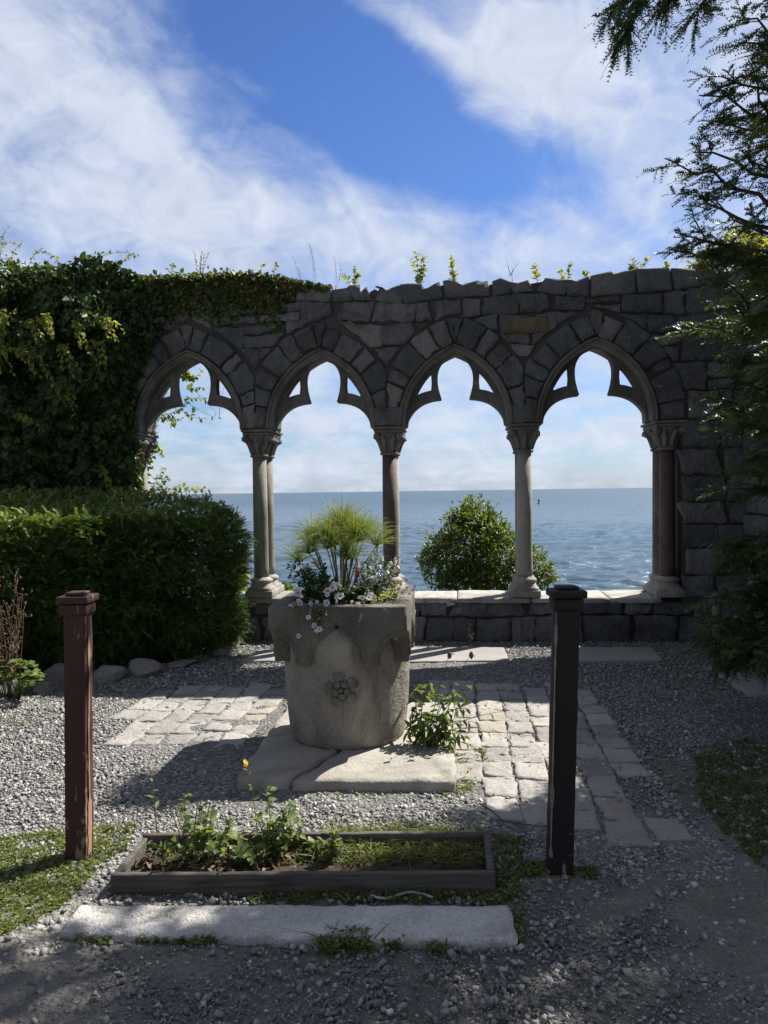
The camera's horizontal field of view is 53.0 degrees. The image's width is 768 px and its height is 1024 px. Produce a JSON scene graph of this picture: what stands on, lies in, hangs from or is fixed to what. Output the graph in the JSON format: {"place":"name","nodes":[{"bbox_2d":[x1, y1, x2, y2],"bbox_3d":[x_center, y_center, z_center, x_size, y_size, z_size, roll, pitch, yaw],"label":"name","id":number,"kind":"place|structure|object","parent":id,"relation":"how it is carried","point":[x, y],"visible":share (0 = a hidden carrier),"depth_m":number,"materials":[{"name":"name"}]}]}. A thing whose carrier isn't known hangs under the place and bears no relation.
{"place":"outdoors","nodes":[
{"label":"outdoors","id":0,"kind":"place"},
{"bbox_2d":[0,640,767,1023],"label":"ground","id":1,"kind":"structure","parent":0,"point":[710,910],"depth_m":2.86,"materials":[{"name":"grey gravel"}]},
{"bbox_2d":[0,679,27,696],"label":"edging stone","id":2,"kind":"object","parent":1,"relation":"on","point":[12,694],"visible":0.36,"depth_m":6.14,"materials":[{"name":"grey stone"}]},
{"bbox_2d":[0,569,32,700],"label":"dried flower stalks","id":3,"kind":"object","parent":1,"relation":"on","point":[13,645],"visible":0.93,"depth_m":6.04,"materials":[{"name":"brown plant"}]},
{"bbox_2d":[0,656,44,700],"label":"strawberry plant","id":4,"kind":"object","parent":1,"relation":"on","point":[25,683],"visible":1,"depth_m":5.98,"materials":[{"name":"green plant"}]},
{"bbox_2d":[32,681,54,694],"bbox_3d":[-2.759,1.438,6.235,0.157,0.135,0.114,-1,2,0],"label":"edging stone","id":5,"kind":"object","parent":1,"relation":"on","point":[43,687],"visible":0.87,"depth_m":6.20,"materials":[{"name":"grey stone"}]},
{"bbox_2d":[38,663,63,684],"bbox_3d":[-2.812,1.403,6.591,0.292,0.204,0.228,-2,2,-34],"label":"edging stone","id":6,"kind":"object","parent":1,"relation":"on","point":[54,674],"visible":0.52,"depth_m":6.52,"materials":[{"name":"grey stone"}]},
{"bbox_2d":[56,590,98,860],"bbox_3d":[-1.335,0.989,3.392,0.138,1.279,0.138,-1,2,0],"label":"wooden post","id":7,"kind":"object","parent":1,"relation":"on","point":[76,609],"visible":0.91,"depth_m":3.35,"materials":[{"name":"red paint"}]},
{"bbox_2d":[92,665,127,682],"bbox_3d":[-2.369,1.410,6.645,0.282,0.178,0.226,-1,2,0],"label":"edging stone","id":8,"kind":"object","parent":1,"relation":"on","point":[106,673],"visible":0.87,"depth_m":6.56,"materials":[{"name":"grey stone"}]},
{"bbox_2d":[0,481,258,678],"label":"yew hedge","id":9,"kind":"object","parent":1,"relation":"on","point":[134,568],"visible":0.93,"depth_m":7.12,"materials":[{"name":"green plant"}]},
{"bbox_2d":[128,658,162,678],"bbox_3d":[-2.123,1.395,6.823,0.299,0.194,0.300,-1,2,0],"label":"edging stone","id":10,"kind":"object","parent":1,"relation":"on","point":[140,667],"visible":0.91,"depth_m":6.74,"materials":[{"name":"grey stone"}]},
{"bbox_2d":[164,659,198,668],"bbox_3d":[-1.878,1.416,7.193,0.311,0.068,0.188,-2,2,-43],"label":"edging stone","id":11,"kind":"object","parent":1,"relation":"on","point":[180,663],"visible":0.99,"depth_m":7.14,"materials":[{"name":"grey stone"}]},
{"bbox_2d":[147,369,223,498],"bbox_3d":[-2.912,-0.156,9.291,2.097,3.100,0.355,-1,2,6],"label":"climbing vine","id":12,"kind":"object","parent":1,"relation":"on","point":[187,376],"visible":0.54,"depth_m":9.20,"materials":[{"name":"green plant"}]},
{"bbox_2d":[190,651,209,661],"bbox_3d":[-1.768,1.393,7.404,0.188,0.108,0.184,-1,2,0],"label":"edging stone","id":13,"kind":"object","parent":1,"relation":"on","point":[205,658],"visible":0.59,"depth_m":7.36,"materials":[{"name":"grey stone"}]},
{"bbox_2d":[206,643,229,656],"bbox_3d":[-1.657,1.365,7.613,0.234,0.190,0.228,0,2,35],"label":"edging stone","id":14,"kind":"object","parent":1,"relation":"on","point":[220,652],"visible":0.52,"depth_m":7.53,"materials":[{"name":"grey stone"}]},
{"bbox_2d":[228,561,249,590],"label":"hedge","id":15,"kind":"object","parent":1,"relation":"on","point":[245,587],"visible":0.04,"depth_m":9.19,"materials":[{"name":"green plant"}]},
{"bbox_2d":[7,649,486,797],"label":"grass","id":16,"kind":"structure","parent":1,"relation":"on","point":[459,788],"depth_m":4.19,"materials":[{"name":"green plant"}]},
{"bbox_2d":[243,759,258,831],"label":"wild stalk","id":17,"kind":"object","parent":1,"relation":"on","point":[245,761],"visible":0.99,"depth_m":3.55,"materials":[{"name":"green plant"}]},
{"bbox_2d":[241,650,282,663],"bbox_3d":[-1.146,1.415,7.482,0.405,0.059,0.527,-1,2,0],"label":"flagstone","id":18,"kind":"object","parent":1,"relation":"on","point":[262,656],"visible":0.64,"depth_m":7.33,"materials":[{"name":"grey stone"}]},
{"bbox_2d":[279,580,296,590],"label":"shrub","id":19,"kind":"object","parent":1,"relation":"on","point":[289,587],"visible":0.23,"depth_m":9.09,"materials":[{"name":"green plant"}]},
{"bbox_2d":[59,905,517,951],"bbox_3d":[-0.353,1.536,2.828,1.664,0.086,0.246,-1,2,2],"label":"stone step","id":20,"kind":"object","parent":1,"relation":"on","point":[486,927],"visible":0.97,"depth_m":2.80,"materials":[{"name":"stone"}]},
{"bbox_2d":[110,830,494,897],"bbox_3d":[-0.312,1.490,3.243,1.563,0.128,0.402,-1,2,0],"label":"planting bed","id":21,"kind":"object","parent":1,"relation":"on","point":[129,876],"visible":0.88,"depth_m":3.07,"materials":[{"name":"brown wood"}]},
{"bbox_2d":[147,786,248,866],"bbox_3d":[-0.787,1.328,3.318,0.348,0.333,0.343,0,2,38],"label":"herb","id":22,"kind":"object","parent":21,"relation":"on","point":[202,835],"visible":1,"depth_m":3.27,"materials":[{"name":"green plant"}]},
{"bbox_2d":[218,838,269,869],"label":"herb","id":23,"kind":"object","parent":21,"relation":"on","point":[240,848],"visible":0.97,"depth_m":3.23,"materials":[{"name":"green plant"}]},
{"bbox_2d":[142,848,366,871],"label":"fallen leaves","id":24,"kind":"object","parent":21,"relation":"on","point":[196,858],"visible":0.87,"depth_m":3.24,"materials":[{"name":"brown plant"}]},
{"bbox_2d":[244,786,305,857],"bbox_3d":[-0.482,1.339,3.343,0.290,0.300,0.202,-1,2,0],"label":"herb","id":25,"kind":"object","parent":21,"relation":"on","point":[273,830],"visible":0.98,"depth_m":3.33,"materials":[{"name":"green plant"}]},
{"bbox_2d":[303,827,345,865],"bbox_3d":[-0.256,1.414,3.314,0.204,0.144,0.194,-1,2,0],"label":"herb","id":26,"kind":"object","parent":21,"relation":"on","point":[336,847],"visible":0.89,"depth_m":3.27,"materials":[{"name":"green plant"}]},
{"bbox_2d":[319,805,344,869],"bbox_3d":[-0.216,1.351,3.200,0.113,0.275,0.048,-1,2,0],"label":"wild stalk","id":27,"kind":"object","parent":21,"relation":"on","point":[335,837],"visible":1,"depth_m":3.19,"materials":[{"name":"green plant"}]},
{"bbox_2d":[327,816,339,837],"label":"wild stalk","id":28,"kind":"object","parent":21,"relation":"on","point":[333,829],"visible":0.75,"depth_m":3.40,"materials":[{"name":"green plant"}]},
{"bbox_2d":[136,806,512,871],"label":"grass","id":29,"kind":"structure","parent":1,"relation":"on","point":[419,849],"depth_m":3.33,"materials":[{"name":"green plant"}]},
{"bbox_2d":[146,758,158,832],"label":"wild stalk","id":30,"kind":"object","parent":29,"relation":"on","point":[156,804],"visible":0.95,"depth_m":3.53,"materials":[{"name":"green plant"}]},
{"bbox_2d":[74,834,599,970],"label":"grass","id":31,"kind":"structure","parent":1,"relation":"on","point":[535,866],"depth_m":3.00,"materials":[{"name":"green plant"}]},
{"bbox_2d":[237,702,456,792],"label":"base slab","id":32,"kind":"structure","parent":1,"relation":"on","point":[282,758],"depth_m":4.29,"materials":[{"name":"stone"}]},
{"bbox_2d":[267,589,415,750],"bbox_3d":[-0.234,0.974,4.901,0.844,0.872,0.848,-1,2,6],"label":"well head","id":33,"kind":"object","parent":32,"relation":"on","point":[347,676],"visible":0.98,"depth_m":4.54},
{"bbox_2d":[286,555,383,639],"bbox_3d":[-0.386,0.502,4.720,0.744,0.465,0.586,1,2,44],"label":"petunia","id":34,"kind":"object","parent":33,"relation":"on","point":[331,596],"visible":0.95,"depth_m":4.66,"materials":[{"name":"white plant"}]},
{"bbox_2d":[275,489,420,600],"bbox_3d":[-0.268,0.225,4.861,1.010,0.761,0.926,-1,2,0],"label":"papyrus","id":35,"kind":"object","parent":33,"relation":"on","point":[342,530],"visible":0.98,"depth_m":4.76,"materials":[{"name":"green plant"}]},
{"bbox_2d":[353,542,400,602],"bbox_3d":[-0.063,0.392,4.816,0.307,0.418,0.269,0,2,26],"label":"white angelonia","id":36,"kind":"object","parent":33,"relation":"on","point":[368,570],"visible":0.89,"depth_m":4.80,"materials":[{"name":"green plant"}]},
{"bbox_2d":[354,567,358,582],"bbox_3d":[-0.172,0.392,4.792,0.034,0.102,0.003,-1,2,-17],"label":"plant tag","id":37,"kind":"object","parent":36,"relation":"attached to","point":[356,577],"visible":0.96,"depth_m":4.79,"materials":[{"name":"red plastic"}]},
{"bbox_2d":[354,578,416,605],"bbox_3d":[-0.014,0.498,4.647,0.479,0.177,0.201,-2,2,-40],"label":"fan flower","id":38,"kind":"object","parent":33,"relation":"on","point":[390,595],"visible":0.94,"depth_m":4.67,"materials":[{"name":"green plant"}]},
{"bbox_2d":[2,268,767,642],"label":"stone arcade","id":39,"kind":"object","parent":1,"relation":"on","point":[520,348],"visible":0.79,"depth_m":8.06,"materials":[{"name":"stone"}]},
{"bbox_2d":[0,225,332,534],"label":"ivy","id":40,"kind":"object","parent":39,"relation":"attached to","point":[67,456],"visible":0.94,"depth_m":8.15,"materials":[{"name":"green plant"}]},
{"bbox_2d":[194,251,208,272],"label":"wall seedling","id":41,"kind":"object","parent":40,"relation":"on","point":[200,268],"depth_m":8.54,"materials":[{"name":"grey plant"}]},
{"bbox_2d":[340,265,360,284],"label":"wall seedling","id":42,"kind":"object","parent":39,"relation":"on","point":[358,275],"depth_m":8.37,"materials":[{"name":"green plant"}]},
{"bbox_2d":[409,251,427,282],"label":"wall seedling","id":43,"kind":"object","parent":39,"relation":"on","point":[421,274],"depth_m":8.31,"materials":[{"name":"green plant"}]},
{"bbox_2d":[449,255,458,282],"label":"wall seedling","id":44,"kind":"object","parent":39,"relation":"on","point":[453,273],"depth_m":8.27,"materials":[{"name":"green plant"}]},
{"bbox_2d":[531,262,540,281],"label":"wall seedling","id":45,"kind":"object","parent":39,"relation":"on","point":[536,274],"depth_m":8.18,"materials":[{"name":"green plant"}]},
{"bbox_2d":[557,261,573,278],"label":"wall seedling","id":46,"kind":"object","parent":39,"relation":"on","point":[568,271],"depth_m":8.18,"materials":[{"name":"green plant"}]},
{"bbox_2d":[581,269,590,277],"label":"wall seedling","id":47,"kind":"object","parent":39,"relation":"on","point":[584,273],"depth_m":8.18,"materials":[{"name":"green plant"}]},
{"bbox_2d":[628,256,651,269],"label":"wall seedling","id":48,"kind":"object","parent":39,"relation":"on","point":[632,266],"depth_m":8.10,"materials":[{"name":"green plant"}]},
{"bbox_2d":[662,261,670,267],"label":"wall seedling","id":49,"kind":"object","parent":39,"relation":"on","point":[667,264],"depth_m":8.05,"materials":[{"name":"green plant"}]},
{"bbox_2d":[682,224,767,271],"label":"tree foliage","id":50,"kind":"object","parent":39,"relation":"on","point":[699,265],"visible":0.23,"depth_m":8.64,"materials":[{"name":"green plant"}]},
{"bbox_2d":[101,679,694,848],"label":"paving","id":51,"kind":"structure","parent":1,"relation":"on","point":[626,825],"depth_m":4.93,"materials":[{"name":"stone"}]},
{"bbox_2d":[479,803,531,824],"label":"dry twig","id":52,"kind":"object","parent":51,"relation":"on","point":[500,818],"visible":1,"depth_m":3.67,"materials":[{"name":"brown plant"}]},
{"bbox_2d":[370,891,433,899],"bbox_3d":[0.068,1.504,3.019,0.250,0.011,0.056,-1,2,0],"label":"snake","id":53,"kind":"object","parent":1,"relation":"on","point":[400,894],"visible":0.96,"depth_m":3.01,"materials":[{"name":"grey rubber"}]},
{"bbox_2d":[410,647,508,662],"bbox_3d":[0.706,1.390,7.431,0.978,0.060,0.652,-1,2,0],"label":"flagstone","id":54,"kind":"object","parent":1,"relation":"on","point":[439,654],"visible":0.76,"depth_m":7.35,"materials":[{"name":"grey stone"}]},
{"bbox_2d":[403,651,535,756],"bbox_3d":[0.515,1.178,4.638,0.808,0.676,0.354,-1,2,0],"label":"tall weed","id":55,"kind":"object","parent":1,"relation":"on","point":[425,733],"visible":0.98,"depth_m":4.62,"materials":[{"name":"green plant"}]},
{"bbox_2d":[460,625,478,644],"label":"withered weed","id":56,"kind":"object","parent":1,"relation":"on","point":[468,635],"visible":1,"depth_m":7.87,"materials":[{"name":"brown plant"}]},
{"bbox_2d":[414,493,559,590],"bbox_3d":[1.467,0.753,11.043,2.106,2.061,1.343,-1,2,0],"label":"cliff shrub","id":57,"kind":"object","parent":1,"relation":"on","point":[492,532],"visible":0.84,"depth_m":10.86,"materials":[{"name":"green plant"}]},
{"bbox_2d":[545,584,587,875],"bbox_3d":[0.756,0.955,3.211,0.161,1.299,0.142,-1,2,0],"label":"wooden post","id":58,"kind":"object","parent":1,"relation":"on","point":[566,603],"visible":0.96,"depth_m":3.16,"materials":[{"name":"brown paint"}]},
{"bbox_2d":[578,647,662,664],"bbox_3d":[2.196,1.373,7.333,0.911,0.059,0.626,-1,2,0],"label":"flagstone","id":59,"kind":"object","parent":1,"relation":"on","point":[608,655],"visible":0.69,"depth_m":7.24,"materials":[{"name":"grey stone"}]},
{"bbox_2d":[582,0,767,695],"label":"yew tree","id":60,"kind":"object","parent":1,"relation":"on","point":[746,653],"visible":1,"depth_m":4.60,"materials":[{"name":"green plant"}]},
{"bbox_2d":[691,734,767,871],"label":"grass","id":61,"kind":"structure","parent":1,"relation":"on","point":[764,817],"depth_m":3.98,"materials":[{"name":"green plant"}]},
{"bbox_2d":[708,667,767,698],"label":"flagstone","id":62,"kind":"object","parent":1,"relation":"on","point":[752,687],"visible":0.45,"depth_m":6.09,"materials":[{"name":"grey stone"}]},
{"bbox_2d":[742,298,767,634],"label":"side wall","id":63,"kind":"structure","parent":1,"relation":"on","point":[756,516],"depth_m":7.42,"materials":[{"name":"stone"}]},
{"bbox_2d":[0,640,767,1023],"bbox_3d":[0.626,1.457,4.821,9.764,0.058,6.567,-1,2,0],"label":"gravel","id":64,"kind":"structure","parent":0,"point":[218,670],"depth_m":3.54,"materials":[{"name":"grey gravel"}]},
{"bbox_2d":[0,818,140,934],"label":"grass","id":65,"kind":"structure","parent":64,"relation":"on","point":[38,882],"depth_m":3.25,"materials":[{"name":"green plant"}]},
{"bbox_2d":[710,562,767,668],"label":"garden bench","id":66,"kind":"object","parent":64,"relation":"on","point":[718,604],"visible":0.14,"depth_m":6.58,"materials":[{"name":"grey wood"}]},
{"bbox_2d":[0,0,767,493],"label":"sky","id":67,"kind":"structure","parent":0,"point":[488,135],"materials":[{"name":"blue"}]},
{"bbox_2d":[148,488,651,590],"bbox_3d":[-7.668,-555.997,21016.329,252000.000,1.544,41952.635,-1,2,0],"label":"water","id":68,"kind":"structure","parent":0,"point":[599,539],"depth_m":269.82,"materials":[{"name":"blue liquid"}]}
]}

